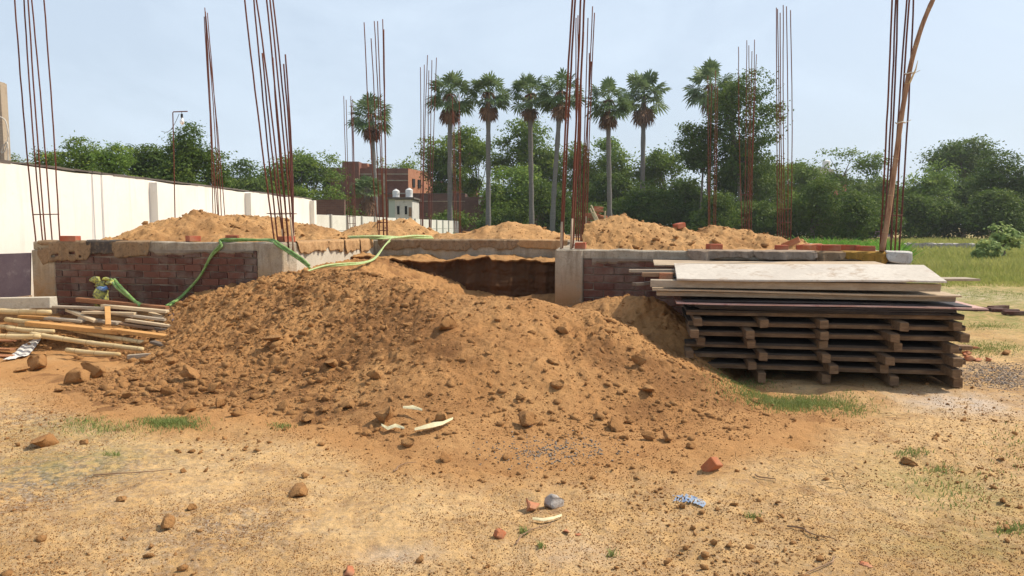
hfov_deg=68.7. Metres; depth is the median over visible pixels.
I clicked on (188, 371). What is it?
clod
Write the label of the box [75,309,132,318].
plank
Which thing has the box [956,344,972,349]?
timber
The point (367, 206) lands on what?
palm tree
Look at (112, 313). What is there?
plank
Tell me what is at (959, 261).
tall grass
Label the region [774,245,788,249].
brick
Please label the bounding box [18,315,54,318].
plank
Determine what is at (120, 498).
rock
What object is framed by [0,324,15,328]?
bamboo pole
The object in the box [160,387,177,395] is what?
clod
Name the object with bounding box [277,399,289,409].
clod
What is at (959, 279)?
plank
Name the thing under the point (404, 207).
house
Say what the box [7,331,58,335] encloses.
bamboo pole
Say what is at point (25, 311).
bamboo pole
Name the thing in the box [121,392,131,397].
clod
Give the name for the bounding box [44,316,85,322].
plank
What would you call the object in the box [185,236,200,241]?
brick
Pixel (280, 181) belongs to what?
tree
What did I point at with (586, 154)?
rebar column
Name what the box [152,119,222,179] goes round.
tree
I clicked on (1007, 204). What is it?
tree
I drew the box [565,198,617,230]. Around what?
bush
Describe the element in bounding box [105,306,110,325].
plank
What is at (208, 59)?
rebar column
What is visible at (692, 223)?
bush
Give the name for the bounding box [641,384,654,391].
clod
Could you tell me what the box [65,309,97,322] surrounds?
plank
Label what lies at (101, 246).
burlap sheet
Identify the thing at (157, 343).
plank
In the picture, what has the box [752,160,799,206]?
tree
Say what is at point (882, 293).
plywood sheet
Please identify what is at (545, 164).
tree
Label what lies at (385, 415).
clod
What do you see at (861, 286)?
plywood sheet
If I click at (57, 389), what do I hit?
clod
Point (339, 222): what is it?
precast wall
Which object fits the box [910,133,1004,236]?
tree
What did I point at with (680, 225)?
brick
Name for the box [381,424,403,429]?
dry leaf
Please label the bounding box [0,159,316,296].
boundary wall
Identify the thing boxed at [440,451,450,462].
rock
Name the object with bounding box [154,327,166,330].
plank
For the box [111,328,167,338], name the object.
plank
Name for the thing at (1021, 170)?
tree
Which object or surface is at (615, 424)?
clod
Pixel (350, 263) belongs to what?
hose
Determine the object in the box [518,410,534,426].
clod
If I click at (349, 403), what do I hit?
clod
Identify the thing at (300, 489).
rock
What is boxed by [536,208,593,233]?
bush
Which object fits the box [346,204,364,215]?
bush
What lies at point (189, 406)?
clod
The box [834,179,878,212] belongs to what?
tree
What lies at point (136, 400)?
clod
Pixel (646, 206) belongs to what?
bush
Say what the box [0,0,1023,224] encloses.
sky
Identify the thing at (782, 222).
rebar column
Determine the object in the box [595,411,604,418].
clod
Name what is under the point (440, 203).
old building
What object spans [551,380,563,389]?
clod
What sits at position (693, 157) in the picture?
tree
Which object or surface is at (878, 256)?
burlap sheet
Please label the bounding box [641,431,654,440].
rock
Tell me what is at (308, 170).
tree
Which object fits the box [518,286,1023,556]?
grass
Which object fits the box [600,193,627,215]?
bush
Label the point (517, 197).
tree
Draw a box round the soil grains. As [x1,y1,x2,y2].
[0,303,1023,575]
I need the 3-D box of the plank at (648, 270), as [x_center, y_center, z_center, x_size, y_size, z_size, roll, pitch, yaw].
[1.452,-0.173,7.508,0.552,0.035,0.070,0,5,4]
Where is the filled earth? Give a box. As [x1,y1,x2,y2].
[603,247,814,250]
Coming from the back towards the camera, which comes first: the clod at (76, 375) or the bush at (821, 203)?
the bush at (821, 203)
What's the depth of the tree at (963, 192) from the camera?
75.98 m
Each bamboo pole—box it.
[0,308,51,314]
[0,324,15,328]
[0,334,40,339]
[4,317,38,323]
[6,326,54,333]
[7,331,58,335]
[18,324,45,328]
[29,332,143,351]
[65,348,120,356]
[67,330,143,344]
[879,0,934,250]
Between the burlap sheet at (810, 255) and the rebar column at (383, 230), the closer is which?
the burlap sheet at (810, 255)
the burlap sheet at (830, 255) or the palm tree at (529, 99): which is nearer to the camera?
the burlap sheet at (830, 255)
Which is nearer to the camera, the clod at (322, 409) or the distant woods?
the clod at (322, 409)
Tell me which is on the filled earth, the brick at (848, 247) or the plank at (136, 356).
the brick at (848, 247)
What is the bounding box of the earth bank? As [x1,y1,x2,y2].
[351,252,554,302]
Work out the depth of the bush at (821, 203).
56.89 m
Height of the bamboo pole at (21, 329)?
0.077 m
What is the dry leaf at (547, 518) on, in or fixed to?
on the ground at (394, 537)
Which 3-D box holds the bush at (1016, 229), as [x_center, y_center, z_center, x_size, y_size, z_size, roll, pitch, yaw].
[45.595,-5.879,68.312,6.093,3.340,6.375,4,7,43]
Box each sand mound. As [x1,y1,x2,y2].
[100,209,358,241]
[342,217,438,236]
[433,221,579,239]
[582,213,809,250]
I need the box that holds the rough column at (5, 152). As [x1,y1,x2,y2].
[0,82,10,160]
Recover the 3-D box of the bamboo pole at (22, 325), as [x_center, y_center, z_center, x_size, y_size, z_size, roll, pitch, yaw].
[-5.689,0.473,9.115,0.692,0.079,0.055,1,5,8]
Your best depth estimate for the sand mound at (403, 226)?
16.56 m
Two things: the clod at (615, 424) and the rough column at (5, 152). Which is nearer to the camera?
the clod at (615, 424)
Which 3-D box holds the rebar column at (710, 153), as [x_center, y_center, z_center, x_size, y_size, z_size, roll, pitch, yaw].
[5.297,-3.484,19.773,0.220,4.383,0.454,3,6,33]
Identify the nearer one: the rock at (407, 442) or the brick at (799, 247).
the rock at (407, 442)
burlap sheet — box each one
[37,240,90,264]
[86,239,119,253]
[112,240,160,257]
[295,240,328,253]
[322,239,343,251]
[343,239,359,252]
[347,238,373,251]
[378,239,419,249]
[419,239,470,250]
[470,239,518,249]
[517,239,568,248]
[686,249,753,260]
[753,250,817,260]
[812,250,845,260]
[841,250,887,263]
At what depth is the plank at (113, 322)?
8.97 m
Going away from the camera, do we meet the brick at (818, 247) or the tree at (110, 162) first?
the brick at (818, 247)
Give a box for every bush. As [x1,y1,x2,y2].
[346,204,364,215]
[426,206,483,229]
[468,204,534,230]
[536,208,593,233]
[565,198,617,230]
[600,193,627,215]
[606,177,693,226]
[660,197,702,230]
[663,174,712,214]
[681,196,746,230]
[693,188,747,229]
[724,199,765,232]
[736,199,797,237]
[769,199,821,239]
[779,173,848,240]
[821,189,883,240]
[841,196,911,239]
[865,192,913,235]
[892,191,950,238]
[932,195,972,238]
[948,202,1014,238]
[984,208,1023,237]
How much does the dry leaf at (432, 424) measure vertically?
0.039 m
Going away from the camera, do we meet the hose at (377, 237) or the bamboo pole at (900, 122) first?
the bamboo pole at (900, 122)
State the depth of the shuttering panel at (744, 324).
6.98 m
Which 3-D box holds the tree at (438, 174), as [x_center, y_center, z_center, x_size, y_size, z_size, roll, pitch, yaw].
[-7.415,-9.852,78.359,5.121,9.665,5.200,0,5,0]
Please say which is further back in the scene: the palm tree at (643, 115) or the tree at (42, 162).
the palm tree at (643, 115)
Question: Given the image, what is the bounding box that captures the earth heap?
[0,257,825,476]
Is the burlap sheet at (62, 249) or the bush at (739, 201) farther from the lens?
the bush at (739, 201)
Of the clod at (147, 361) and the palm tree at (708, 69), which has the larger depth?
the palm tree at (708, 69)
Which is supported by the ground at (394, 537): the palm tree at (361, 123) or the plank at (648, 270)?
the palm tree at (361, 123)
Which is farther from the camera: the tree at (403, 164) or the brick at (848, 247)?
the tree at (403, 164)
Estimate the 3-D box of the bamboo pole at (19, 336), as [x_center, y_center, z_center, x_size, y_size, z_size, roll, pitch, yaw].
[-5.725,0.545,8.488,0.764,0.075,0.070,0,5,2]
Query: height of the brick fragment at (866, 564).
0.014 m
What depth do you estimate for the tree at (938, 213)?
66.01 m
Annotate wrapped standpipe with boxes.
[89,276,113,306]
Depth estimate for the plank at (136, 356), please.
8.00 m
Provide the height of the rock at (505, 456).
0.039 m
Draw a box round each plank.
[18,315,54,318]
[25,320,118,334]
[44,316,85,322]
[52,305,104,309]
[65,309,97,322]
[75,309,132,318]
[76,297,169,308]
[77,317,121,324]
[81,311,136,314]
[100,304,168,312]
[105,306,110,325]
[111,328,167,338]
[117,315,166,320]
[119,322,154,329]
[125,319,170,326]
[127,353,149,358]
[148,312,164,317]
[150,340,164,345]
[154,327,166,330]
[629,269,674,272]
[632,281,649,285]
[642,272,675,276]
[941,277,979,280]
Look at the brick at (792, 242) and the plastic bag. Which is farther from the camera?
the brick at (792, 242)
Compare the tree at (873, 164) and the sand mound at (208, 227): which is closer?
the sand mound at (208, 227)
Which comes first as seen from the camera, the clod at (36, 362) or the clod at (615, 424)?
the clod at (615, 424)
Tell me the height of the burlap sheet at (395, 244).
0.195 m
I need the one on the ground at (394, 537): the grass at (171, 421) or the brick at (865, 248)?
the grass at (171, 421)
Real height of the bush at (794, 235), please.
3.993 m
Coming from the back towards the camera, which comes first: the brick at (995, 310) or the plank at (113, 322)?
the brick at (995, 310)
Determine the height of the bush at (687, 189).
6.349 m
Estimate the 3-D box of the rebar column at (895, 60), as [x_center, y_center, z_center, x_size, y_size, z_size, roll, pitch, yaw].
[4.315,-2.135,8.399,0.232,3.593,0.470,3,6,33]
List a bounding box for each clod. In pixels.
[13,366,29,371]
[27,354,46,370]
[54,388,63,391]
[63,368,90,383]
[73,355,83,359]
[81,362,105,377]
[99,385,113,390]
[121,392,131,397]
[127,377,138,381]
[129,397,140,402]
[144,359,152,363]
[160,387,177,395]
[164,356,178,363]
[178,400,196,414]
[179,364,199,378]
[202,344,214,349]
[207,382,220,391]
[215,397,226,407]
[229,410,246,416]
[249,393,266,399]
[262,334,281,340]
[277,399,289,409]
[300,269,312,276]
[301,413,314,421]
[319,407,330,411]
[325,359,337,366]
[340,398,355,407]
[366,370,380,378]
[373,406,393,423]
[435,411,447,421]
[438,316,456,330]
[516,394,525,399]
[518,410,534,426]
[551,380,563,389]
[556,326,568,333]
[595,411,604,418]
[608,416,624,432]
[623,419,633,422]
[631,355,646,364]
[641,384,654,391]
[663,430,674,441]
[686,442,695,448]
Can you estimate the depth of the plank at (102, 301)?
9.31 m
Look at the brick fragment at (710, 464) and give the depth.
4.42 m
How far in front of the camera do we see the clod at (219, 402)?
5.89 m
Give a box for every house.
[323,161,431,217]
[387,197,419,218]
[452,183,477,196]
[800,167,846,234]
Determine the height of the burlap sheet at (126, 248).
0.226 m
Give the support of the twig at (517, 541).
on the ground at (394, 537)
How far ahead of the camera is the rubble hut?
57.28 m
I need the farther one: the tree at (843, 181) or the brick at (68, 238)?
the tree at (843, 181)
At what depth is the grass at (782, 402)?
6.15 m
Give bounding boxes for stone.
[544,494,563,508]
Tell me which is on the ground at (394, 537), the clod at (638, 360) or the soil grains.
the soil grains
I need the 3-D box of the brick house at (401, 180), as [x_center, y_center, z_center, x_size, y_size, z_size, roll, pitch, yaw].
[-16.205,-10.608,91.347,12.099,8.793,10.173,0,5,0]
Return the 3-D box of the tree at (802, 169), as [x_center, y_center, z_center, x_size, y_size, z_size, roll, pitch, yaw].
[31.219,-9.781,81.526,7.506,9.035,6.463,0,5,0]
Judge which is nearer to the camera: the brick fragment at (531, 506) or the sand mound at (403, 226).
the brick fragment at (531, 506)
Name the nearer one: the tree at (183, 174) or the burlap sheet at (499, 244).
the burlap sheet at (499, 244)
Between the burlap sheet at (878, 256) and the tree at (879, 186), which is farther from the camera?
the tree at (879, 186)
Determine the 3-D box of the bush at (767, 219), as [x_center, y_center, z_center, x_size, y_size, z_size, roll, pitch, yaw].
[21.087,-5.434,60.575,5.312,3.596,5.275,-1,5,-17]
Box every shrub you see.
[969,238,1009,259]
[983,221,1023,255]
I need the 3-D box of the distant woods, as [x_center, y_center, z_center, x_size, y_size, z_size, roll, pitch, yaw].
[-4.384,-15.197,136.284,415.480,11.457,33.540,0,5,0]
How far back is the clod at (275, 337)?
7.06 m
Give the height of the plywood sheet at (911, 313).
0.038 m
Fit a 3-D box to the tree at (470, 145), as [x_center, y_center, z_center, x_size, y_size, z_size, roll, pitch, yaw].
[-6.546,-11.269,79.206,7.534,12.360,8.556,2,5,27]
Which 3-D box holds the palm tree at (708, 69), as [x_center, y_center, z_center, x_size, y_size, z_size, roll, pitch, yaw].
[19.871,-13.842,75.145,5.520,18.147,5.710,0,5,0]
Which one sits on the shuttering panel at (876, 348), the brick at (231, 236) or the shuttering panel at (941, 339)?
the shuttering panel at (941, 339)
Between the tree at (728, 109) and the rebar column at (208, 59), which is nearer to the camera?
the rebar column at (208, 59)
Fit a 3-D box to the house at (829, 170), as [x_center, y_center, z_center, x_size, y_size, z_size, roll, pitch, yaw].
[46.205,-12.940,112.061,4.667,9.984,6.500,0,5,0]
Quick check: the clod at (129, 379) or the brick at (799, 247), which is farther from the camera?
the brick at (799, 247)
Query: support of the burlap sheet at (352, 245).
on the building plinth
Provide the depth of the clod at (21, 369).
7.45 m
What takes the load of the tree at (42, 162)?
on the ground at (394, 537)
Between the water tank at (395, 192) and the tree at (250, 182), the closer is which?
the water tank at (395, 192)
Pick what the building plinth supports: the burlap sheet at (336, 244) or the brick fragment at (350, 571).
the burlap sheet at (336, 244)
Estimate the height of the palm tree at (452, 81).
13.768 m
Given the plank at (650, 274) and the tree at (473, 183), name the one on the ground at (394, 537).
the tree at (473, 183)
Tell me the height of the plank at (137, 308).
0.091 m
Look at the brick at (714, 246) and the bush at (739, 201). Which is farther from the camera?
the bush at (739, 201)
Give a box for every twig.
[93,469,172,475]
[515,522,551,543]
[787,525,834,538]
[804,556,834,573]
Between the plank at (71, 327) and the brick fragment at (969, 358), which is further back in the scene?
the plank at (71, 327)
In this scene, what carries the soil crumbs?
on the ground at (394, 537)
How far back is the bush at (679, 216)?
67.18 m
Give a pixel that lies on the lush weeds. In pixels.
(904, 247)
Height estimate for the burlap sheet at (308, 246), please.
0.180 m
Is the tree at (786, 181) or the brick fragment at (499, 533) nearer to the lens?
the brick fragment at (499, 533)
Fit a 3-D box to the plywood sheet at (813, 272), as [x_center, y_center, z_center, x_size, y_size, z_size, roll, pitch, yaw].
[2.747,-0.147,7.106,2.346,0.141,0.575,1,5,10]
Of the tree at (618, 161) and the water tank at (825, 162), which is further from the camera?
the water tank at (825, 162)
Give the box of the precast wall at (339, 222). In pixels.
[317,214,457,233]
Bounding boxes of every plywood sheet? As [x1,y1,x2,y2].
[0,253,31,296]
[650,279,940,291]
[652,287,961,296]
[653,260,882,265]
[656,291,955,301]
[673,296,988,309]
[674,263,946,282]
[680,296,971,307]
[687,304,977,310]
[695,306,956,312]
[699,307,948,314]
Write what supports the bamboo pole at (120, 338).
on the earth heap
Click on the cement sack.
(902, 257)
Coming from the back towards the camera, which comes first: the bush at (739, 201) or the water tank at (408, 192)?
the water tank at (408, 192)
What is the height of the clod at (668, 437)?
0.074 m
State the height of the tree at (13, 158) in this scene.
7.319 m
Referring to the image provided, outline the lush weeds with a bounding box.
[787,235,925,264]
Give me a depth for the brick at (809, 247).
9.03 m
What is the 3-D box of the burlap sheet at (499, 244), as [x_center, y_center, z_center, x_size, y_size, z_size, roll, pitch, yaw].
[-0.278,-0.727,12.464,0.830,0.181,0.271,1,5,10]
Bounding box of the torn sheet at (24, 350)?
[1,339,40,360]
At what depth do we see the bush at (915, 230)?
66.23 m
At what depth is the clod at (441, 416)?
5.26 m
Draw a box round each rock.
[29,433,58,447]
[79,439,88,444]
[115,496,126,501]
[161,514,174,528]
[187,503,196,510]
[288,482,307,497]
[401,438,414,447]
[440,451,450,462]
[502,453,511,460]
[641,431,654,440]
[816,554,823,560]
[900,456,917,465]
[1001,349,1010,353]
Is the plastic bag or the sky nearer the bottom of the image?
the plastic bag
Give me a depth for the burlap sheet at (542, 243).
12.23 m
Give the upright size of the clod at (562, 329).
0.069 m
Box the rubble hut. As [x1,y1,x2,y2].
[582,205,607,224]
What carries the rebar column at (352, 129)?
on the building plinth
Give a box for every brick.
[60,236,80,240]
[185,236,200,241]
[225,235,238,237]
[277,236,294,241]
[574,242,585,248]
[659,273,672,278]
[673,222,685,228]
[706,244,722,249]
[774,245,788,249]
[781,237,800,246]
[796,244,806,249]
[803,243,821,250]
[816,244,835,250]
[821,245,840,250]
[841,245,859,250]
[855,246,875,250]
[978,307,1002,310]
[987,305,1008,308]
[990,308,1019,311]
[1001,310,1023,314]
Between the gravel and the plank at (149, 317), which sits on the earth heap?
the plank at (149, 317)
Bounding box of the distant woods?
[317,180,961,210]
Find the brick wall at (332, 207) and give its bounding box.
[316,199,345,230]
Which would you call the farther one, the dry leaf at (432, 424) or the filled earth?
the filled earth
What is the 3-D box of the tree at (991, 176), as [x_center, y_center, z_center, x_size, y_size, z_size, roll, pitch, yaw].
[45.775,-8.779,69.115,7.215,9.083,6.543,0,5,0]
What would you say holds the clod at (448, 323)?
on the earth heap
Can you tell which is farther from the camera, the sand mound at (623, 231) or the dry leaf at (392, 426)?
the sand mound at (623, 231)
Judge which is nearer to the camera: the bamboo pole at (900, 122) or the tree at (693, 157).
the bamboo pole at (900, 122)
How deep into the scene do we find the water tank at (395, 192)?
68.65 m
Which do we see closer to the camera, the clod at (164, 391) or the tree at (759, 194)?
the clod at (164, 391)
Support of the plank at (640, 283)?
on the plywood sheet at (882, 293)
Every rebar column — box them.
[14,0,59,241]
[204,8,224,214]
[244,0,296,251]
[343,96,355,228]
[364,19,388,235]
[420,55,436,227]
[452,96,460,232]
[560,0,584,248]
[575,6,594,241]
[707,70,717,224]
[738,40,756,229]
[776,5,792,239]
[879,0,913,250]
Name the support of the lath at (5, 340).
on the earth heap
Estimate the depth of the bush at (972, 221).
64.86 m
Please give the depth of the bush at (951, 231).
68.09 m
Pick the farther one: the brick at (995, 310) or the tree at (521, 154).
the tree at (521, 154)
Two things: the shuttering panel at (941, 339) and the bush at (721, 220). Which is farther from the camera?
the bush at (721, 220)
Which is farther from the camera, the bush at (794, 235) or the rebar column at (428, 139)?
the bush at (794, 235)
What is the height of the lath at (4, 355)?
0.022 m
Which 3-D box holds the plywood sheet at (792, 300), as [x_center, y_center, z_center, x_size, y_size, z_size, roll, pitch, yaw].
[2.939,0.095,7.414,2.505,0.030,1.186,1,5,10]
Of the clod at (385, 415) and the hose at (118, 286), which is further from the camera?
the hose at (118, 286)
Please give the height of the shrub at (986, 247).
1.002 m
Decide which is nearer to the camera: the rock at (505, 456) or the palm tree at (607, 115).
the rock at (505, 456)
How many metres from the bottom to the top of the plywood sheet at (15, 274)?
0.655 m
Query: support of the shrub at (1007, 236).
on the ground at (394, 537)
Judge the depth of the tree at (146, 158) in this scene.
48.40 m
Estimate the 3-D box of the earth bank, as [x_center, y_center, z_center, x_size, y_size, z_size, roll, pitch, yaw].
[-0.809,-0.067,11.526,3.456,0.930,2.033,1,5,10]
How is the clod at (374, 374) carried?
on the earth heap
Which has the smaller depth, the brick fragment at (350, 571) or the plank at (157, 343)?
the brick fragment at (350, 571)
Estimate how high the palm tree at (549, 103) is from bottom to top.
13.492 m
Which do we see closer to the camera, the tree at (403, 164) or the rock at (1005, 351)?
the rock at (1005, 351)
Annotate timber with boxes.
[673,278,905,282]
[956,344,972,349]
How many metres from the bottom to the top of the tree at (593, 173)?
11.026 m
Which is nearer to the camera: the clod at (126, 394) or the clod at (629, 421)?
the clod at (629, 421)
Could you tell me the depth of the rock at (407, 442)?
4.88 m
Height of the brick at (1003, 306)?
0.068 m
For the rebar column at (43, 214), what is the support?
on the building plinth
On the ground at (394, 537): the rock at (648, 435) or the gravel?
the gravel
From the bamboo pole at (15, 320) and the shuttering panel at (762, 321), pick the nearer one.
the shuttering panel at (762, 321)
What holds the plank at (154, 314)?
on the earth heap
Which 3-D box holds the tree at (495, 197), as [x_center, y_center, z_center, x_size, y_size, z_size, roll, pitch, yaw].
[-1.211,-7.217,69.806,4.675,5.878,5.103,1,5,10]
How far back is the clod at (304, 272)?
8.97 m
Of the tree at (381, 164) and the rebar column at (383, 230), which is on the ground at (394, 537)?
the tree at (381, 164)
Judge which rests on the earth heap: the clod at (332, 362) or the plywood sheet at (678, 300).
the clod at (332, 362)
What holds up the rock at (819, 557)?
on the ground at (394, 537)
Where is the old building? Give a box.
[413,193,548,232]
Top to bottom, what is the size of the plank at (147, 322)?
0.094 m
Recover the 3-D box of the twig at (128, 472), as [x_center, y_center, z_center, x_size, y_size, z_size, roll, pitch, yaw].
[-2.208,1.077,4.383,0.441,0.011,0.016,-1,5,-14]
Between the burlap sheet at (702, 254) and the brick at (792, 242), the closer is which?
the burlap sheet at (702, 254)
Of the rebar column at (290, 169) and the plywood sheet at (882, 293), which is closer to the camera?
the plywood sheet at (882, 293)
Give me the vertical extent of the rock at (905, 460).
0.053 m
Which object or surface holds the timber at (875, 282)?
on the plywood sheet at (882, 293)
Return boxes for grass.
[44,414,296,456]
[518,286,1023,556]
[694,364,908,418]
[812,237,1023,286]
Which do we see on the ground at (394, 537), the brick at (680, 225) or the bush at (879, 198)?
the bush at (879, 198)
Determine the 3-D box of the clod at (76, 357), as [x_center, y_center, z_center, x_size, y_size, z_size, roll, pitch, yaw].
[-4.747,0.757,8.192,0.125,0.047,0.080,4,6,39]
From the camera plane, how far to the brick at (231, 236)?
9.68 m
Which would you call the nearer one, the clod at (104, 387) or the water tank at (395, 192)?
the clod at (104, 387)
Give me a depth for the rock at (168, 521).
3.53 m
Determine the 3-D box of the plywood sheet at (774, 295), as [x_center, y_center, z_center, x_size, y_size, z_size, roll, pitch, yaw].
[2.694,0.075,6.986,2.646,0.068,0.094,1,5,10]
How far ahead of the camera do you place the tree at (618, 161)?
84.32 m
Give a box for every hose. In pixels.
[111,278,141,306]
[165,238,310,306]
[308,238,391,270]
[341,235,433,239]
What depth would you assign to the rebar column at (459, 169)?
21.76 m
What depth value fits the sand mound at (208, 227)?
11.73 m
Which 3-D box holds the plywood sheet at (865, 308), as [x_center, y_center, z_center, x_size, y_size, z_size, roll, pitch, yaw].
[2.981,0.128,7.425,2.504,0.025,1.256,1,5,10]
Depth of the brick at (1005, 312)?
12.02 m
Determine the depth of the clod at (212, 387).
6.27 m
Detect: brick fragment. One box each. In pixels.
[344,565,354,575]
[493,528,506,538]
[526,498,539,510]
[701,457,722,471]
[860,561,872,567]
[964,355,975,361]
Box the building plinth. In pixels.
[32,234,906,314]
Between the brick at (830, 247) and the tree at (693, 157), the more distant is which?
the tree at (693, 157)
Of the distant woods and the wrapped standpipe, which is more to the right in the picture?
the distant woods
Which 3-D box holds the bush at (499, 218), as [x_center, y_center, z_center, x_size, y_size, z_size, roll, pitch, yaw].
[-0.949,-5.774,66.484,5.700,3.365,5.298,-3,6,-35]
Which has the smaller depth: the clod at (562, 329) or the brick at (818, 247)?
the clod at (562, 329)
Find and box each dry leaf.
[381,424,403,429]
[403,405,421,410]
[415,417,452,429]
[532,514,561,520]
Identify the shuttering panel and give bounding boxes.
[681,307,969,342]
[682,304,964,331]
[684,336,962,366]
[688,326,958,353]
[693,347,965,377]
[708,357,962,387]
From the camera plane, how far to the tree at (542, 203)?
64.64 m
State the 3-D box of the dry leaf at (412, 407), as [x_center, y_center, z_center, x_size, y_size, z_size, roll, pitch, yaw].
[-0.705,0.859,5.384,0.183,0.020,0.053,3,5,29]
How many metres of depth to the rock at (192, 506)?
3.78 m
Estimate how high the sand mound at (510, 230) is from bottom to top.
0.514 m
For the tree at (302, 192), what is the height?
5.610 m
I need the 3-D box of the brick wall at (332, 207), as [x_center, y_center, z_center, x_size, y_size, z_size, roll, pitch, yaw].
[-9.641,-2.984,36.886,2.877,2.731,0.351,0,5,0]
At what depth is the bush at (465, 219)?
66.18 m
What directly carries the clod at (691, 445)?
on the earth heap
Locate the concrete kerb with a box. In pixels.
[0,296,57,308]
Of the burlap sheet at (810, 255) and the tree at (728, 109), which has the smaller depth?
the burlap sheet at (810, 255)
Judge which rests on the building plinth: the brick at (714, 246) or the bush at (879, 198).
the brick at (714, 246)
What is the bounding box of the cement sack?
[886,250,912,263]
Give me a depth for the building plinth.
9.72 m
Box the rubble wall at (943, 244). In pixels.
[903,243,975,249]
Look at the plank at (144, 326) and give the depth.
8.91 m
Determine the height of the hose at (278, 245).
0.845 m
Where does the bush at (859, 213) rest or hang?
on the ground at (394, 537)
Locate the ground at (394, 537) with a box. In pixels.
[0,229,1023,575]
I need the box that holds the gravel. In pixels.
[437,350,1023,471]
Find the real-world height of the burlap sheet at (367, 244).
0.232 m
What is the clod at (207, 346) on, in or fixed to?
on the earth heap
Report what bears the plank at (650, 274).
on the plywood sheet
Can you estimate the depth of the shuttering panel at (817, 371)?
6.99 m
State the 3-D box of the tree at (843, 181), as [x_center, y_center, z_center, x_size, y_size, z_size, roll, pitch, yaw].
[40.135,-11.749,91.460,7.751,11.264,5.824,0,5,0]
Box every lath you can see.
[0,339,17,341]
[0,347,16,350]
[0,354,14,356]
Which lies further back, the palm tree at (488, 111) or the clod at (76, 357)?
the palm tree at (488, 111)
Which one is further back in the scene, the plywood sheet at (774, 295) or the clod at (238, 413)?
the plywood sheet at (774, 295)
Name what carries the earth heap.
on the ground at (394, 537)
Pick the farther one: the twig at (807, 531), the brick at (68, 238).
the brick at (68, 238)
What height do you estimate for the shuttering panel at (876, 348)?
0.134 m
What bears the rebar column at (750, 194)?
on the filled earth
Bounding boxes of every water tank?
[392,189,399,196]
[405,188,412,196]
[822,160,829,167]
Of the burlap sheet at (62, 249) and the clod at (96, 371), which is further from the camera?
the burlap sheet at (62, 249)
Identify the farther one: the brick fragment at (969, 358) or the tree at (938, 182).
the tree at (938, 182)
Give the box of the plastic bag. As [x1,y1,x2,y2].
[673,494,705,506]
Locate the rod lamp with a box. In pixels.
[162,111,187,217]
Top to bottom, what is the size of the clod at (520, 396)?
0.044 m
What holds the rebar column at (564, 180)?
on the building plinth
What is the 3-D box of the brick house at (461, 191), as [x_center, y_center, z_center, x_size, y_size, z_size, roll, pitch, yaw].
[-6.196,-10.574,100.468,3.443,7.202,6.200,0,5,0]
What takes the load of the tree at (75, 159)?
on the ground at (394, 537)
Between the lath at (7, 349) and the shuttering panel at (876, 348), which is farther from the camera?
the lath at (7, 349)
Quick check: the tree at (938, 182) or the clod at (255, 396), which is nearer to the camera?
the clod at (255, 396)
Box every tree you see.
[11,152,36,163]
[22,148,65,165]
[32,130,105,173]
[84,140,142,176]
[121,143,170,178]
[141,154,207,184]
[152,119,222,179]
[196,147,238,187]
[221,157,281,192]
[252,145,352,204]
[260,170,301,193]
[273,183,318,199]
[345,92,392,216]
[349,175,384,216]
[367,157,394,167]
[389,156,420,169]
[407,122,485,187]
[419,151,465,192]
[426,69,475,220]
[454,135,501,196]
[464,70,513,225]
[471,180,524,224]
[477,163,543,223]
[482,116,554,184]
[509,73,552,223]
[514,178,581,232]
[515,143,572,209]
[537,67,587,231]
[558,141,606,215]
[570,169,646,213]
[584,76,636,216]
[590,136,639,196]
[615,69,670,190]
[632,144,688,203]
[665,120,729,209]
[681,57,736,194]
[686,63,793,200]
[696,164,790,211]
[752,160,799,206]
[783,158,828,204]
[812,147,878,193]
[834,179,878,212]
[849,148,896,187]
[865,176,917,237]
[895,156,966,212]
[895,193,965,237]
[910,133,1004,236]
[936,169,995,238]
[952,185,1023,237]
[962,144,1023,200]
[998,161,1023,208]
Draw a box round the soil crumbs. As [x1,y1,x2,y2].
[0,290,1023,575]
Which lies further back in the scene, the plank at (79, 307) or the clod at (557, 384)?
the plank at (79, 307)
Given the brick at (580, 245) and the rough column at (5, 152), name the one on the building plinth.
the brick at (580, 245)
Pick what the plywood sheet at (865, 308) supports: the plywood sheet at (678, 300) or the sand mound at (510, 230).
the plywood sheet at (678, 300)
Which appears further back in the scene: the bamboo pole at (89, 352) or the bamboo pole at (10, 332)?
the bamboo pole at (10, 332)
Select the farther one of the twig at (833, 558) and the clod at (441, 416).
the clod at (441, 416)
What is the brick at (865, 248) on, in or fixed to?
on the building plinth
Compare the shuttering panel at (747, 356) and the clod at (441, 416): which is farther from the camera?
the shuttering panel at (747, 356)
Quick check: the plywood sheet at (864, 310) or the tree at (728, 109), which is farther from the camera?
the tree at (728, 109)
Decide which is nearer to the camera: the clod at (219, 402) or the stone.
the stone
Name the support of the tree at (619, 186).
on the ground at (394, 537)
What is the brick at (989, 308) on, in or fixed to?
on the ground at (394, 537)
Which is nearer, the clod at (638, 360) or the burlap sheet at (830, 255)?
the clod at (638, 360)
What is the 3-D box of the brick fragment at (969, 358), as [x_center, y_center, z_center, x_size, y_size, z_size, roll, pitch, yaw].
[5.034,0.774,8.233,0.122,0.063,0.100,4,6,42]
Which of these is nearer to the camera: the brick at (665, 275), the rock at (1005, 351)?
the brick at (665, 275)
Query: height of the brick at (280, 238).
0.079 m
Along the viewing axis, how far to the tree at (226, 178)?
49.43 m
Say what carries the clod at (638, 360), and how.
on the earth heap

